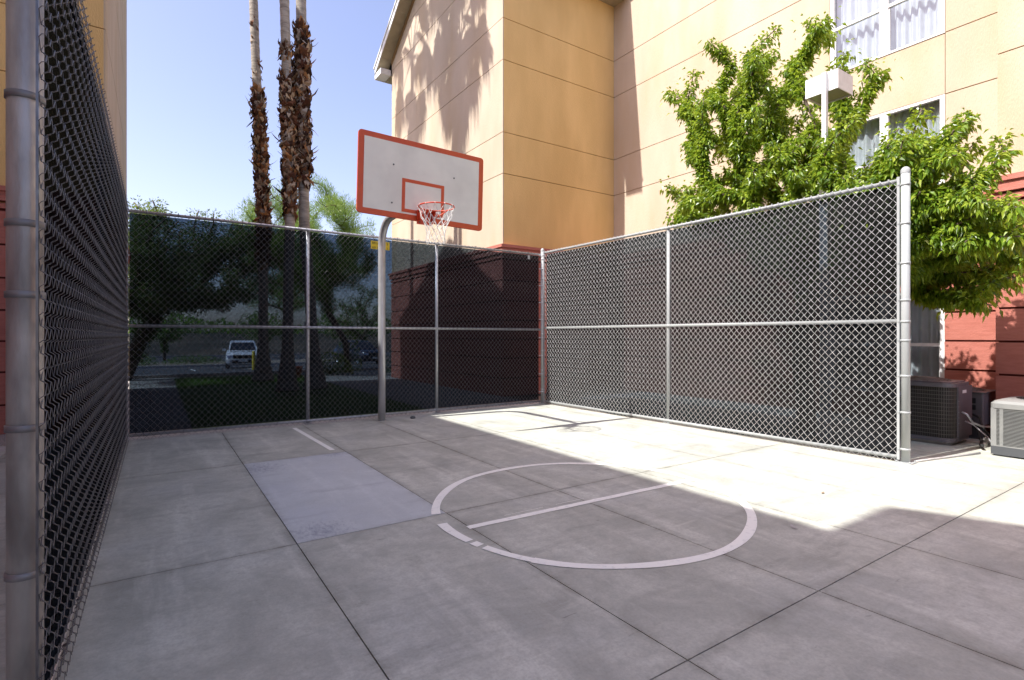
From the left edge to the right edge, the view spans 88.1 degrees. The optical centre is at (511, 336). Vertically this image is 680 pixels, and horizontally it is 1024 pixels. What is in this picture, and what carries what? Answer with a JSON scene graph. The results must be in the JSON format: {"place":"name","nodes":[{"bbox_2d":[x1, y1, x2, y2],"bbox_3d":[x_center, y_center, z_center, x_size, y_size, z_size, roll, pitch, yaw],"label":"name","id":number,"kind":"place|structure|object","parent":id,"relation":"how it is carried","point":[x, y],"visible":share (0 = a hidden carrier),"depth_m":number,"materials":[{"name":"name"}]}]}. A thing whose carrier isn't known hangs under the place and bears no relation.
{"place":"outdoors","nodes":[
{"label":"outdoors","id":0,"kind":"place"},
{"bbox_2d":[127,0,394,330],"label":"sky","id":1,"kind":"structure","parent":0,"point":[189,72],"materials":[{"name":"blue"}]},
{"bbox_2d":[0,403,1023,679],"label":"court slab","id":2,"kind":"structure","parent":0,"point":[866,569],"depth_m":3.24,"materials":[{"name":"concrete"}]},
{"bbox_2d":[4,0,128,679],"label":"chain link fence","id":3,"kind":"object","parent":2,"relation":"on","point":[67,329],"visible":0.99,"depth_m":2.10,"materials":[{"name":"metal"}]},
{"bbox_2d":[293,428,334,449],"bbox_3d":[-2.759,1.396,7.271,0.064,0.001,1.911,0,0,-36],"label":"painted line","id":4,"kind":"object","parent":2,"relation":"on","point":[314,439],"visible":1,"depth_m":7.15,"materials":[{"name":"paint"}]},
{"bbox_2d":[244,452,444,544],"bbox_3d":[-1.732,1.419,4.992,1.113,0.041,2.673,0,0,-34],"label":"slab patch","id":5,"kind":"object","parent":2,"relation":"on","point":[314,497],"visible":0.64,"depth_m":4.62,"materials":[{"name":"concrete"}]},
{"bbox_2d":[356,129,482,420],"bbox_3d":[-1.268,-0.628,7.810,1.678,4.056,2.308,0,0,-7],"label":"basketball hoop","id":6,"kind":"object","parent":2,"relation":"on","point":[419,183],"visible":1,"depth_m":7.24,"materials":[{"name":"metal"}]},
{"bbox_2d":[466,479,693,528],"bbox_3d":[0.717,1.396,4.507,2.446,0.001,0.068,0,0,-32],"label":"painted line","id":7,"kind":"object","parent":2,"relation":"on","point":[565,506],"visible":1,"depth_m":4.36,"materials":[{"name":"paint"}]},
{"bbox_2d":[431,462,756,568],"bbox_3d":[0.654,1.396,4.506,2.681,0.001,2.637,0,0,-34],"label":"painted circle","id":8,"kind":"object","parent":2,"relation":"on","point":[747,533],"visible":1,"depth_m":3.63,"materials":[{"name":"paint"}]},
{"bbox_2d":[541,166,916,464],"bbox_3d":[2.528,-0.233,8.438,0.170,3.293,6.494,0,0,-35],"label":"chain link fence","id":9,"kind":"object","parent":2,"relation":"on","point":[780,324],"visible":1,"depth_m":7.30,"materials":[{"name":"metal"}]},
{"bbox_2d":[805,68,852,199],"bbox_3d":[4.394,-1.103,7.376,0.520,5.005,0.432,0,0,-34],"label":"lamp post","id":10,"kind":"object","parent":2,"relation":"on","point":[824,89],"visible":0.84,"depth_m":7.22,"materials":[{"name":"white metal"}]},
{"bbox_2d":[659,6,1023,323],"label":"leafy tree","id":11,"kind":"object","parent":2,"relation":"on","point":[962,227],"visible":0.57,"depth_m":7.27,"materials":[{"name":"green plant"}]},
{"bbox_2d":[900,376,971,444],"bbox_3d":[5.629,0.975,7.241,0.708,0.851,0.880,0,0,-34],"label":"air conditioner","id":12,"kind":"object","parent":2,"relation":"on","point":[938,405],"visible":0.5,"depth_m":6.90,"materials":[{"name":"dark painted metal"},{"name":"wire"},{"name":"concrete"}]},
{"bbox_2d":[915,452,980,461],"bbox_3d":[5.013,1.388,6.079,1.170,0.024,0.025,0,0,-21],"label":"ground conduit","id":13,"kind":"object","parent":2,"relation":"on","point":[936,458],"visible":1,"depth_m":6.06,"materials":[{"name":"plastic"}]},
{"bbox_2d":[961,411,990,447],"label":"refrigerant pipes","id":14,"kind":"object","parent":2,"relation":"on","point":[985,442],"visible":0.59,"depth_m":6.80,"materials":[{"name":"metal"}]},
{"bbox_2d":[969,387,995,438],"bbox_3d":[6.429,1.056,7.539,0.670,0.689,0.640,0,0,-34],"label":"air conditioner","id":15,"kind":"object","parent":2,"relation":"on","point":[982,399],"visible":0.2,"depth_m":7.19,"materials":[{"name":"metal"}]},
{"bbox_2d":[991,396,1023,457],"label":"air conditioner","id":16,"kind":"object","parent":2,"relation":"on","point":[1007,426],"visible":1,"depth_m":6.12,"materials":[{"name":"white metal"}]},
{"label":"ground","id":17,"kind":"structure","parent":0,"visible":0},
{"bbox_2d":[0,0,128,434],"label":"hotel building","id":18,"kind":"structure","parent":17,"relation":"on","point":[107,19],"depth_m":8.19,"materials":[{"name":"beige paint"}]},
{"bbox_2d":[0,381,519,445],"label":"gravel bed","id":19,"kind":"object","parent":17,"relation":"on","point":[2,439],"depth_m":7.69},
{"bbox_2d":[127,195,242,380],"bbox_3d":[-11.616,-1.480,17.340,6.564,5.908,6.645,0,0,34],"label":"mesquite tree","id":20,"kind":"object","parent":19,"relation":"on","point":[154,208],"visible":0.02,"depth_m":16.31,"materials":[{"name":"green plant"}]},
{"bbox_2d":[222,171,376,238],"bbox_3d":[-7.664,-2.311,19.606,5.833,7.438,5.991,0,0,-34],"label":"palo verde tree","id":21,"kind":"object","parent":19,"relation":"on","point":[334,205],"visible":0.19,"depth_m":19.21,"materials":[{"name":"green plant"}]},
{"bbox_2d":[193,409,425,428],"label":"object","id":22,"kind":"structure","parent":19,"relation":"on","point":[303,419],"depth_m":8.86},
{"bbox_2d":[245,0,279,227],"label":"fan palm","id":23,"kind":"object","parent":22,"relation":"on","point":[261,164],"visible":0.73,"depth_m":14.56,"materials":[{"name":"brown plant"}]},
{"bbox_2d":[272,0,304,229],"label":"fan palm","id":24,"kind":"object","parent":22,"relation":"on","point":[288,134],"visible":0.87,"depth_m":11.99,"materials":[{"name":"brown plant"}]},
{"bbox_2d":[290,0,317,230],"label":"fan palm","id":25,"kind":"object","parent":22,"relation":"on","point":[303,46],"visible":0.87,"depth_m":12.34,"materials":[{"name":"brown plant"}]},
{"bbox_2d":[0,402,545,451],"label":"fence footing strip","id":26,"kind":"object","parent":17,"relation":"on","point":[2,448],"visible":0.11,"depth_m":8.43,"materials":[{"name":"concrete"}]},
{"bbox_2d":[127,208,546,438],"bbox_3d":[-2.331,-0.205,9.087,7.227,3.257,0.179,0,0,-34],"label":"chain link fence","id":27,"kind":"object","parent":26,"relation":"on","point":[236,324],"visible":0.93,"depth_m":8.46,"materials":[{"name":"metal"}]},
{"bbox_2d":[371,241,389,249],"bbox_3d":[-2.256,-1.554,9.065,0.330,0.137,0.005,0,0,-34],"label":"fence sign","id":28,"kind":"object","parent":27,"relation":"attached to","point":[374,244],"visible":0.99,"depth_m":9.03,"materials":[{"name":"yellow metal"}]},
{"bbox_2d":[373,0,1023,399],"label":"hotel building","id":29,"kind":"structure","parent":17,"relation":"on","point":[559,122],"depth_m":12.69,"materials":[{"name":"beige paint"}]},
{"bbox_2d":[830,0,945,70],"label":"window","id":30,"kind":"structure","parent":29,"relation":"in","point":[880,28],"depth_m":9.04,"materials":[{"name":"white glass"}]},
{"bbox_2d":[832,94,944,183],"bbox_3d":[6.403,-2.978,9.057,0.252,1.635,1.708,0,0,-34],"label":"window","id":31,"kind":"structure","parent":29,"relation":"in","point":[868,140],"depth_m":8.99,"materials":[{"name":"white glass"}]},
{"bbox_2d":[900,293,944,377],"bbox_3d":[6.403,0.117,9.057,0.254,1.685,1.708,0,0,-34],"label":"window","id":32,"kind":"structure","parent":29,"relation":"in","point":[927,334],"depth_m":8.66,"materials":[{"name":"grey glass"}]}
]}

